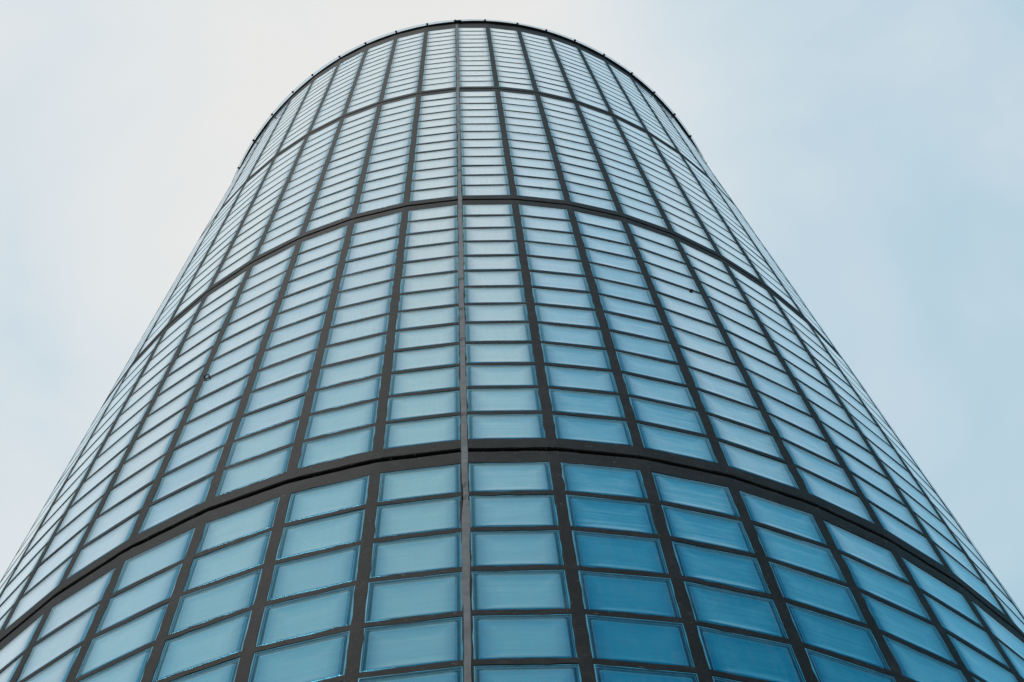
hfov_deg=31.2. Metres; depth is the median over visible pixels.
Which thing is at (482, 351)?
glass block tower
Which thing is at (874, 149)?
sky
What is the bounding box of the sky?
[0,0,1023,614]
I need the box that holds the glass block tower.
[0,19,1023,681]

